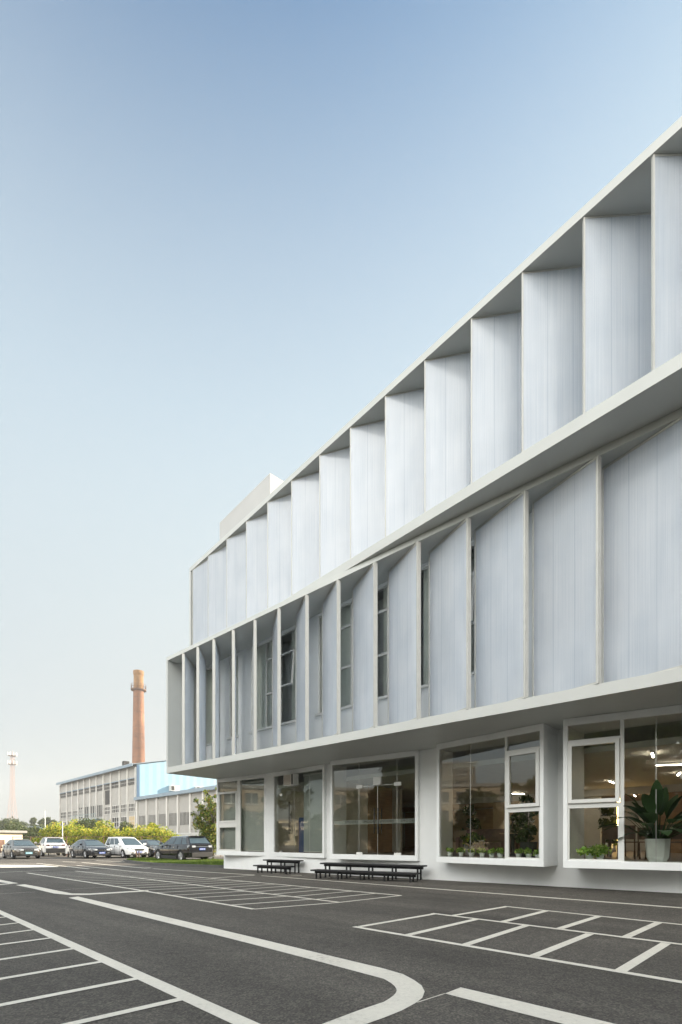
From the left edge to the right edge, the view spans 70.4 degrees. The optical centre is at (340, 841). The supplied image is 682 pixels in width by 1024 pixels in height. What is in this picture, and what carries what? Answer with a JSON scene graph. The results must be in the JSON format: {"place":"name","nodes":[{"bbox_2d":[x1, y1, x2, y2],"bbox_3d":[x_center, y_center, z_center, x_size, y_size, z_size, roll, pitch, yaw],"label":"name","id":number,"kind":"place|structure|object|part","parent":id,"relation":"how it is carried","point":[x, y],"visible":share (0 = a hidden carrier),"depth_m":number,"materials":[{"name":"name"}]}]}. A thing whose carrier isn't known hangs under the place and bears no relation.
{"place":"outdoors","nodes":[
{"label":"outdoors","id":0,"kind":"place"},
{"bbox_2d":[7,750,17,818],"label":"telecom tower","id":1,"kind":"structure","parent":0,"point":[14,763],"depth_m":250.04,"materials":[{"name":"metal"}]},
{"bbox_2d":[0,830,26,852],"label":"building","id":2,"kind":"structure","parent":0,"point":[6,836],"depth_m":57.60,"materials":[{"name":"concrete"}]},
{"bbox_2d":[0,840,4,852],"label":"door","id":3,"kind":"structure","parent":2,"relation":"in","point":[2,842],"depth_m":56.87,"materials":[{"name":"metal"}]},
{"bbox_2d":[64,843,72,856],"bbox_3d":[-22.765,0.731,40.300,0.660,1.137,1.718,0,0,-30],"label":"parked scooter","id":4,"kind":"object","parent":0,"point":[67,852],"visible":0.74,"depth_m":39.89,"materials":[{"name":"metal"}]},
{"bbox_2d":[0,852,223,855],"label":"ground","id":5,"kind":"structure","parent":0,"point":[51,854],"depth_m":45.49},
{"bbox_2d":[0,816,22,829],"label":"distant tree","id":6,"kind":"object","parent":5,"relation":"on","point":[3,821],"visible":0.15,"depth_m":148.55,"materials":[{"name":"green plant"}]},
{"bbox_2d":[0,820,25,829],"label":"bush","id":7,"kind":"object","parent":5,"relation":"on","point":[7,826],"visible":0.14,"depth_m":79.36,"materials":[{"name":"green plant"}]},
{"bbox_2d":[5,823,34,841],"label":"bush","id":8,"kind":"object","parent":5,"relation":"on","point":[14,826],"visible":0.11,"depth_m":71.45,"materials":[{"name":"green plant"}]},
{"bbox_2d":[15,825,32,839],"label":"bush","id":9,"kind":"object","parent":5,"relation":"on","point":[21,828],"visible":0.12,"depth_m":69.69,"materials":[{"name":"green plant"}]},
{"bbox_2d":[29,817,36,826],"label":"distant tree","id":10,"kind":"object","parent":5,"relation":"on","point":[32,821],"visible":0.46,"depth_m":169.18,"materials":[{"name":"green plant"}]},
{"bbox_2d":[23,824,44,844],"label":"bush","id":11,"kind":"object","parent":5,"relation":"on","point":[34,831],"visible":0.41,"depth_m":65.43,"materials":[{"name":"green plant"}]},
{"bbox_2d":[37,818,44,826],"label":"distant tree","id":12,"kind":"object","parent":5,"relation":"on","point":[41,821],"visible":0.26,"depth_m":163.76,"materials":[{"name":"green plant"}]},
{"bbox_2d":[42,816,56,826],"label":"distant tree","id":13,"kind":"object","parent":5,"relation":"on","point":[49,821],"visible":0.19,"depth_m":159.08,"materials":[{"name":"green plant"}]},
{"bbox_2d":[34,837,66,855],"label":"parked car","id":14,"kind":"object","parent":5,"relation":"on","point":[56,845],"visible":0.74,"depth_m":41.88,"materials":[{"name":"white paint"}]},
{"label":"rear window","id":15,"kind":"part","parent":14,"relation":"part of","materials":[{"name":"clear glass"}]},
{"bbox_2d":[66,818,81,827],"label":"bush","id":16,"kind":"object","parent":5,"relation":"on","point":[74,821],"visible":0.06,"depth_m":62.12,"materials":[{"name":"yellow plant"}]},
{"bbox_2d":[74,818,98,836],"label":"bush","id":17,"kind":"object","parent":5,"relation":"on","point":[83,821],"visible":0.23,"depth_m":60.15,"materials":[{"name":"green plant"}]},
{"bbox_2d":[92,820,116,831],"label":"bush","id":18,"kind":"object","parent":5,"relation":"on","point":[99,826],"visible":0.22,"depth_m":59.95,"materials":[{"name":"yellow plant"}]},
{"bbox_2d":[31,821,196,853],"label":"hedge","id":19,"kind":"object","parent":5,"relation":"on","point":[83,832],"visible":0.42,"depth_m":47.98,"materials":[{"name":"green plant"}]},
{"bbox_2d":[12,836,220,856],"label":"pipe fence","id":20,"kind":"object","parent":5,"relation":"on","point":[73,843],"visible":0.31,"depth_m":42.65,"materials":[{"name":"metal"}]},
{"bbox_2d":[115,821,137,830],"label":"bush","id":21,"kind":"object","parent":5,"relation":"on","point":[122,825],"visible":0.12,"depth_m":59.91,"materials":[{"name":"green plant"}]},
{"bbox_2d":[56,760,216,832],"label":"factory building","id":22,"kind":"structure","parent":5,"relation":"on","point":[109,794],"depth_m":97.60,"materials":[{"name":"beige metal"}]},
{"bbox_2d":[61,812,65,818],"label":"window","id":23,"kind":"structure","parent":22,"relation":"in","point":[63,814],"depth_m":118.32,"materials":[{"name":"grey glass"}]},
{"bbox_2d":[79,805,102,817],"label":"window","id":24,"kind":"structure","parent":22,"relation":"in","point":[99,807],"depth_m":104.83,"materials":[{"name":"grey glass"}]},
{"bbox_2d":[97,785,102,790],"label":"clerestory window","id":25,"kind":"structure","parent":22,"relation":"in","point":[99,788],"depth_m":102.07,"materials":[{"name":"grey glass"}]},
{"bbox_2d":[104,784,109,789],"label":"clerestory window","id":26,"kind":"structure","parent":22,"relation":"in","point":[107,786],"depth_m":99.68,"materials":[{"name":"grey glass"}]},
{"bbox_2d":[104,806,109,814],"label":"window","id":27,"kind":"structure","parent":22,"relation":"in","point":[106,809],"depth_m":99.59,"materials":[{"name":"grey glass"}]},
{"bbox_2d":[105,790,109,804],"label":"window","id":28,"kind":"structure","parent":22,"relation":"in","point":[107,793],"depth_m":99.44,"materials":[{"name":"grey glass"}]},
{"bbox_2d":[112,782,118,787],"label":"clerestory window","id":29,"kind":"structure","parent":22,"relation":"in","point":[114,785],"depth_m":96.48,"materials":[{"name":"grey glass"}]},
{"bbox_2d":[112,805,118,812],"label":"window","id":30,"kind":"structure","parent":22,"relation":"in","point":[115,808],"depth_m":96.45,"materials":[{"name":"grey glass"}]},
{"bbox_2d":[112,817,118,826],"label":"window","id":31,"kind":"structure","parent":22,"relation":"in","point":[115,820],"depth_m":96.59,"materials":[{"name":"grey glass"}]},
{"bbox_2d":[120,780,125,786],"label":"clerestory window","id":32,"kind":"structure","parent":22,"relation":"in","point":[122,783],"depth_m":93.91,"materials":[{"name":"grey glass"}]},
{"bbox_2d":[121,804,125,812],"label":"window","id":33,"kind":"structure","parent":22,"relation":"in","point":[123,806],"depth_m":93.92,"materials":[{"name":"grey glass"}]},
{"bbox_2d":[128,778,134,784],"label":"clerestory window","id":34,"kind":"structure","parent":22,"relation":"in","point":[131,781],"depth_m":91.27,"materials":[{"name":"grey glass"}]},
{"bbox_2d":[129,803,134,811],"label":"window","id":35,"kind":"structure","parent":22,"relation":"in","point":[131,805],"depth_m":91.21,"materials":[{"name":"grey glass"}]},
{"bbox_2d":[129,816,134,825],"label":"window","id":36,"kind":"structure","parent":22,"relation":"in","point":[131,818],"depth_m":91.07,"materials":[{"name":"beige glass"}]},
{"bbox_2d":[169,785,179,790],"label":"sign","id":37,"kind":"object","parent":22,"relation":"attached to","point":[174,788],"depth_m":94.39,"materials":[{"name":"white metal"}]},
{"bbox_2d":[131,670,145,763],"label":"brick chimney","id":38,"kind":"object","parent":5,"relation":"on","point":[138,736],"visible":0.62,"depth_m":128.78,"materials":[{"name":"brick"}]},
{"bbox_2d":[145,822,160,829],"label":"bush","id":39,"kind":"object","parent":5,"relation":"on","point":[152,825],"visible":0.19,"depth_m":51.70,"materials":[{"name":"yellow plant"}]},
{"bbox_2d":[134,785,216,833],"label":"factory annexe","id":40,"kind":"structure","parent":5,"relation":"on","point":[173,810],"depth_m":79.94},
{"bbox_2d":[138,815,145,826],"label":"window","id":41,"kind":"structure","parent":40,"relation":"in","point":[141,819],"depth_m":88.14,"materials":[{"name":"grey glass"}]},
{"bbox_2d":[148,815,155,823],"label":"window","id":42,"kind":"structure","parent":40,"relation":"in","point":[151,818],"depth_m":85.39,"materials":[{"name":"grey glass"}]},
{"bbox_2d":[158,814,165,825],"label":"window","id":43,"kind":"structure","parent":40,"relation":"in","point":[161,817],"depth_m":82.76,"materials":[{"name":"grey glass"}]},
{"bbox_2d":[169,813,176,824],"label":"window","id":44,"kind":"structure","parent":40,"relation":"in","point":[172,816],"depth_m":80.15,"materials":[{"name":"grey glass"}]},
{"bbox_2d":[180,812,188,824],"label":"window","id":45,"kind":"structure","parent":40,"relation":"in","point":[184,816],"depth_m":77.56,"materials":[{"name":"grey glass"}]},
{"bbox_2d":[192,811,199,823],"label":"window","id":46,"kind":"structure","parent":40,"relation":"in","point":[195,812],"depth_m":75.19,"materials":[{"name":"grey glass"}]},
{"bbox_2d":[174,832,216,851],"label":"boundary wall","id":47,"kind":"structure","parent":5,"relation":"on","point":[190,834],"depth_m":63.92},
{"bbox_2d":[166,116,681,892],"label":"office building","id":48,"kind":"structure","parent":5,"relation":"on","point":[434,588],"depth_m":12.22,"materials":[{"name":"white metal"},{"name":"glass"},{"name":"polycarbonate"}]},
{"bbox_2d":[206,667,211,745],"bbox_3d":[-5.984,-6.085,21.820,0.940,3.470,0.215,0,0,44],"label":"upper window","id":49,"kind":"structure","parent":48,"relation":"in","point":[209,671],"depth_m":21.94,"materials":[{"name":"grey glass"}]},
{"bbox_2d":[226,655,238,739],"bbox_3d":[-4.530,-6.085,20.416,0.790,3.470,0.215,0,0,44],"label":"upper window","id":50,"kind":"structure","parent":48,"relation":"in","point":[230,737],"depth_m":20.63,"materials":[{"name":"grey glass"}]},
{"bbox_2d":[217,774,265,855],"bbox_3d":[-4.591,-1.167,22.272,2.644,3.614,2.140,0,0,0],"label":"bay window","id":51,"kind":"structure","parent":48,"relation":"in","point":[236,823],"depth_m":22.25,"materials":[{"name":"white metal"}]},
{"bbox_2d":[223,780,263,850],"bbox_3d":[-4.446,-1.162,22.324,2.858,3.184,0.070,0,0,34],"label":"roller blind","id":52,"kind":"object","parent":48,"relation":"attached to","point":[252,815],"visible":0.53,"depth_m":22.23,"materials":[{"name":"grey fabric"}]},
{"bbox_2d":[249,628,295,733],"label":"upper window","id":53,"kind":"structure","parent":48,"relation":"in","point":[288,649],"depth_m":18.90,"materials":[{"name":"grey glass"}]},
{"bbox_2d":[283,773,297,785],"bbox_3d":[-2.068,-2.530,19.865,0.295,0.460,0.642,0,0,-45],"label":"air conditioner","id":54,"kind":"object","parent":48,"relation":"attached to","point":[290,779],"visible":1,"depth_m":19.70,"materials":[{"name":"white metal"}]},
{"bbox_2d":[273,764,326,857],"bbox_3d":[-1.789,-1.167,19.766,3.275,3.614,0.216,0,0,42],"label":"bay window","id":55,"kind":"structure","parent":48,"relation":"in","point":[323,767],"depth_m":19.01,"materials":[{"name":"white metal"}]},
{"bbox_2d":[299,817,304,852],"bbox_3d":[-1.621,-0.270,20.086,0.080,1.460,0.320,0,0,-45],"label":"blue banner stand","id":56,"kind":"object","parent":48,"relation":"on","point":[301,834],"visible":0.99,"depth_m":20.05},
{"bbox_2d":[303,772,321,851],"bbox_3d":[-1.037,-1.162,19.388,0.070,3.183,1.405,0,0,-45],"label":"roller blind","id":57,"kind":"object","parent":48,"relation":"attached to","point":[312,812],"visible":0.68,"depth_m":19.46,"materials":[{"name":"grey fabric"}]},
{"bbox_2d":[315,584,387,716],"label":"upper window","id":58,"kind":"structure","parent":48,"relation":"in","point":[346,610],"depth_m":15.87,"materials":[{"name":"grey glass"}]},
{"bbox_2d":[330,750,419,860],"bbox_3d":[1.103,-1.167,16.987,3.026,3.614,2.528,0,0,0],"label":"bay window","id":59,"kind":"structure","parent":48,"relation":"in","point":[336,822],"depth_m":16.95,"materials":[{"name":"white metal"}]},
{"bbox_2d":[421,544,473,688],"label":"upper window","id":60,"kind":"structure","parent":48,"relation":"in","point":[425,569],"depth_m":13.79,"materials":[{"name":"grey glass"}]},
{"bbox_2d":[446,847,453,856],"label":"potted plant","id":61,"kind":"object","parent":48,"relation":"on","point":[450,850],"visible":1,"depth_m":14.56,"materials":[{"name":"green plant"}]},
{"bbox_2d":[456,847,465,856],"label":"potted plant","id":62,"kind":"object","parent":48,"relation":"on","point":[461,851],"visible":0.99,"depth_m":14.24,"materials":[{"name":"green plant"}]},
{"bbox_2d":[467,847,474,856],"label":"potted plant","id":63,"kind":"object","parent":48,"relation":"on","point":[472,851],"visible":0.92,"depth_m":13.98,"materials":[{"name":"green plant"}]},
{"bbox_2d":[460,804,481,830],"bbox_3d":[6.234,-0.702,23.399,1.180,2.327,0.923,0,0,31],"label":"potted plant","id":64,"kind":"object","parent":48,"relation":"on","point":[474,821],"visible":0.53,"depth_m":23.27,"materials":[{"name":"green plant"}]},
{"bbox_2d":[459,831,486,854],"bbox_3d":[4.314,0.050,16.061,0.847,0.822,1.184,0,0,40],"label":"potted plant","id":65,"kind":"object","parent":48,"relation":"on","point":[476,839],"visible":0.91,"depth_m":16.02,"materials":[{"name":"green plant"}]},
{"bbox_2d":[476,847,485,857],"bbox_3d":[3.983,0.308,13.756,0.306,0.302,0.235,0,0,32],"label":"potted plant","id":66,"kind":"object","parent":48,"relation":"on","point":[481,851],"visible":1,"depth_m":13.70,"materials":[{"name":"green plant"}]},
{"bbox_2d":[456,829,519,851],"bbox_3d":[5.369,0.002,17.507,2.314,0.920,0.770,0,0,42],"label":"sofa","id":67,"kind":"object","parent":48,"relation":"on","point":[494,838],"visible":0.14,"depth_m":17.52,"materials":[{"name":"brown fabric"}]},
{"bbox_2d":[487,848,495,857],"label":"potted plant","id":68,"kind":"object","parent":48,"relation":"on","point":[491,852],"visible":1,"depth_m":13.43,"materials":[{"name":"green plant"}]},
{"bbox_2d":[436,723,557,866],"bbox_3d":[4.364,-1.167,13.663,2.902,3.614,3.080,0,0,0],"label":"bay window","id":69,"kind":"structure","parent":48,"relation":"in","point":[547,752],"depth_m":12.84,"materials":[{"name":"white metal"}]},
{"bbox_2d":[494,847,503,857],"bbox_3d":[4.346,0.304,13.294,0.282,0.309,0.280,0,0,8],"label":"potted plant","id":70,"kind":"object","parent":48,"relation":"on","point":[500,852],"visible":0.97,"depth_m":13.24,"materials":[{"name":"green plant"}]},
{"bbox_2d":[500,830,517,853],"bbox_3d":[5.632,0.022,16.160,0.469,0.881,0.450,0,0,-37],"label":"dining chair","id":71,"kind":"object","parent":48,"relation":"on","point":[510,842],"visible":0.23,"depth_m":16.15,"materials":[{"name":"brown wood"}]},
{"bbox_2d":[514,848,523,856],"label":"potted plant","id":72,"kind":"object","parent":48,"relation":"on","point":[518,852],"visible":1,"depth_m":12.81,"materials":[{"name":"green plant"}]},
{"bbox_2d":[510,795,539,856],"bbox_3d":[5.553,-0.479,14.768,0.984,1.881,0.997,0,0,0],"label":"potted plant","id":73,"kind":"object","parent":48,"relation":"on","point":[524,821],"visible":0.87,"depth_m":14.56,"materials":[{"name":"green plant"}]},
{"bbox_2d":[524,847,531,857],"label":"potted plant","id":74,"kind":"object","parent":48,"relation":"on","point":[527,852],"visible":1,"depth_m":12.59,"materials":[{"name":"green plant"}]},
{"bbox_2d":[533,849,538,857],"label":"potted plant","id":75,"kind":"object","parent":48,"relation":"on","point":[536,853],"visible":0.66,"depth_m":12.40,"materials":[{"name":"green plant"}]},
{"bbox_2d":[576,845,606,858],"bbox_3d":[5.993,0.271,11.683,0.670,0.376,0.587,0,0,0],"label":"potted plant","id":76,"kind":"object","parent":48,"relation":"on","point":[589,853],"visible":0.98,"depth_m":11.58,"materials":[{"name":"green plant"}]},
{"bbox_2d":[593,843,611,858],"bbox_3d":[6.262,0.247,11.598,0.383,0.424,0.502,0,0,-41],"label":"potted plant","id":77,"kind":"object","parent":48,"relation":"on","point":[605,849],"visible":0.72,"depth_m":11.54,"materials":[{"name":"green plant"}]},
{"bbox_2d":[597,807,616,847],"bbox_3d":[11.689,-0.609,21.017,0.905,2.140,1.301,0,0,0],"label":"potted plant","id":78,"kind":"object","parent":48,"relation":"on","point":[607,810],"visible":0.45,"depth_m":21.09,"materials":[{"name":"green plant"}]},
{"bbox_2d":[602,826,616,857],"bbox_3d":[7.592,0.022,13.564,0.450,0.881,0.469,0,0,35],"label":"dining chair","id":79,"kind":"object","parent":48,"relation":"on","point":[610,833],"visible":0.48,"depth_m":13.39,"materials":[{"name":"brown wood"}]},
{"bbox_2d":[607,839,625,856],"bbox_3d":[8.449,0.022,14.800,0.450,0.881,0.469,0,0,41],"label":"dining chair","id":80,"kind":"object","parent":48,"relation":"on","point":[625,846],"visible":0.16,"depth_m":14.78,"materials":[{"name":"brown wood"}]},
{"bbox_2d":[601,831,638,856],"bbox_3d":[8.860,0.089,13.175,3.000,0.745,0.800,0,0,43],"label":"dining table","id":81,"kind":"object","parent":48,"relation":"on","point":[610,846],"visible":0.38,"depth_m":14.38,"materials":[{"name":"brown wood"}]},
{"bbox_2d":[563,704,681,870],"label":"bay window","id":82,"kind":"structure","parent":48,"relation":"in","point":[573,728],"depth_m":11.43,"materials":[{"name":"white metal"}]},
{"bbox_2d":[617,825,640,858],"bbox_3d":[7.589,0.022,12.753,0.469,0.881,0.450,0,0,-42],"label":"dining chair","id":83,"kind":"object","parent":48,"relation":"on","point":[629,836],"visible":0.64,"depth_m":12.55,"materials":[{"name":"brown wood"}]},
{"bbox_2d":[633,828,644,856],"bbox_3d":[9.034,0.022,14.399,0.469,0.881,0.450,0,0,-43],"label":"dining chair","id":84,"kind":"object","parent":48,"relation":"on","point":[639,837],"visible":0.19,"depth_m":14.64,"materials":[{"name":"brown wood"}]},
{"bbox_2d":[598,780,681,861],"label":"potted plant","id":85,"kind":"object","parent":48,"relation":"on","point":[656,802],"visible":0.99,"depth_m":10.88,"materials":[{"name":"green plant"}]},
{"bbox_2d":[645,825,665,858],"bbox_3d":[8.101,0.022,12.419,0.450,0.881,0.469,0,0,38],"label":"dining chair","id":86,"kind":"object","parent":48,"relation":"on","point":[661,827],"visible":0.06,"depth_m":12.22,"materials":[{"name":"brown wood"}]},
{"bbox_2d":[655,763,681,765],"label":"ceiling lamp","id":87,"kind":"object","parent":48,"relation":"attached to","point":[659,764],"visible":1,"depth_m":14.09,"materials":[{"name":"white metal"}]},
{"bbox_2d":[666,824,681,859],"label":"dining chair","id":88,"kind":"object","parent":48,"relation":"on","point":[678,836],"visible":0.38,"depth_m":11.77,"materials":[{"name":"brown wood"}]},
{"bbox_2d":[0,856,681,1023],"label":"asphalt road","id":89,"kind":"structure","parent":0,"point":[259,984],"depth_m":5.92,"materials":[{"name":"grey asphalt"}]},
{"bbox_2d":[1,839,40,858],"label":"parked car","id":90,"kind":"object","parent":89,"relation":"on","point":[12,848],"visible":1,"depth_m":36.48,"materials":[{"name":"grey metal"}]},
{"bbox_2d":[69,839,111,858],"bbox_3d":[-19.854,0.557,38.262,4.794,1.481,2.200,0,0,43],"label":"parked car","id":91,"kind":"object","parent":89,"relation":"on","point":[85,848],"visible":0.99,"depth_m":37.24,"materials":[{"name":"black paint"}]},
{"bbox_2d":[105,837,147,857],"bbox_3d":[-17.509,0.452,39.350,4.814,1.691,2.220,0,0,42],"label":"parked car","id":92,"kind":"object","parent":89,"relation":"on","point":[123,847],"visible":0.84,"depth_m":38.36,"materials":[{"name":"white paint"}]},
{"bbox_2d":[133,839,163,856],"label":"parked car","id":93,"kind":"object","parent":89,"relation":"on","point":[151,844],"visible":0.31,"depth_m":40.04,"materials":[{"name":"grey paint"}]},
{"bbox_2d":[123,860,223,867],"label":"lawn kerb","id":94,"kind":"structure","parent":89,"relation":"on","point":[181,865],"depth_m":25.36,"materials":[{"name":"concrete"}]},
{"bbox_2d":[154,835,212,859],"bbox_3d":[-10.597,0.452,32.189,4.814,1.690,2.280,0,0,41],"label":"parked car","id":95,"kind":"object","parent":89,"relation":"on","point":[181,847],"visible":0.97,"depth_m":30.90,"materials":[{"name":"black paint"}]},
{"bbox_3d":[-11.100,-0.050,31.615,1.111,0.456,0.188,0,0,41],"label":"side window","id":96,"kind":"part","parent":95,"relation":"part of","materials":[{"name":"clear glass"}]},
{"bbox_3d":[-10.475,-0.051,31.058,0.865,0.456,0.173,0,0,41],"label":"side window","id":97,"kind":"part","parent":95,"relation":"part of","materials":[{"name":"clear glass"}]},
{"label":"rear window","id":98,"kind":"part","parent":95,"relation":"part of","materials":[{"name":"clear glass"}]},
{"bbox_2d":[190,787,216,858],"bbox_3d":[-10.009,-1.411,36.528,2.608,5.425,2.219,0,0,0],"label":"young tree","id":99,"kind":"object","parent":89,"relation":"on","point":[209,831],"visible":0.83,"depth_m":36.23,"materials":[{"name":"green plant"}]},
{"bbox_2d":[253,859,303,873],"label":"picnic table with benches","id":100,"kind":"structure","parent":89,"relation":"on","point":[280,866],"depth_m":19.37,"materials":[{"name":"black metal"}]},
{"bbox_2d":[0,860,681,1023],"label":"painted road marking","id":101,"kind":"object","parent":89,"relation":"on","point":[409,992],"visible":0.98,"depth_m":5.21,"materials":[{"name":"paint"}]},
{"bbox_2d":[310,862,426,881],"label":"picnic table with benches","id":102,"kind":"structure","parent":89,"relation":"on","point":[350,872],"depth_m":15.74,"materials":[{"name":"black metal"}]},
{"bbox_2d":[0,0,681,826],"label":"sky","id":103,"kind":"structure","parent":0,"point":[227,227],"materials":[{"name":"blue"}]},
{"bbox_2d":[453,830,466,850],"bbox_3d":[5.498,0.002,19.423,2.714,0.920,0.770,0,0,42],"label":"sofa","id":104,"kind":"object","parent":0,"point":[458,833],"visible":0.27,"depth_m":20.12,"materials":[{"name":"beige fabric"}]},
{"bbox_2d":[499,833,516,855],"bbox_3d":[5.567,0.092,15.650,0.840,0.740,0.840,0,0,43],"label":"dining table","id":105,"kind":"object","parent":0,"point":[512,835],"visible":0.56,"depth_m":15.60,"materials":[{"name":"brown wood"}]},
{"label":"lawn","id":106,"kind":"structure","parent":0,"visible":0},
{"bbox_2d":[127,857,223,864],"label":"lawn grass","id":107,"kind":"structure","parent":106,"relation":"on","point":[192,861],"depth_m":28.48,"materials":[{"name":"green plant"}]}
]}

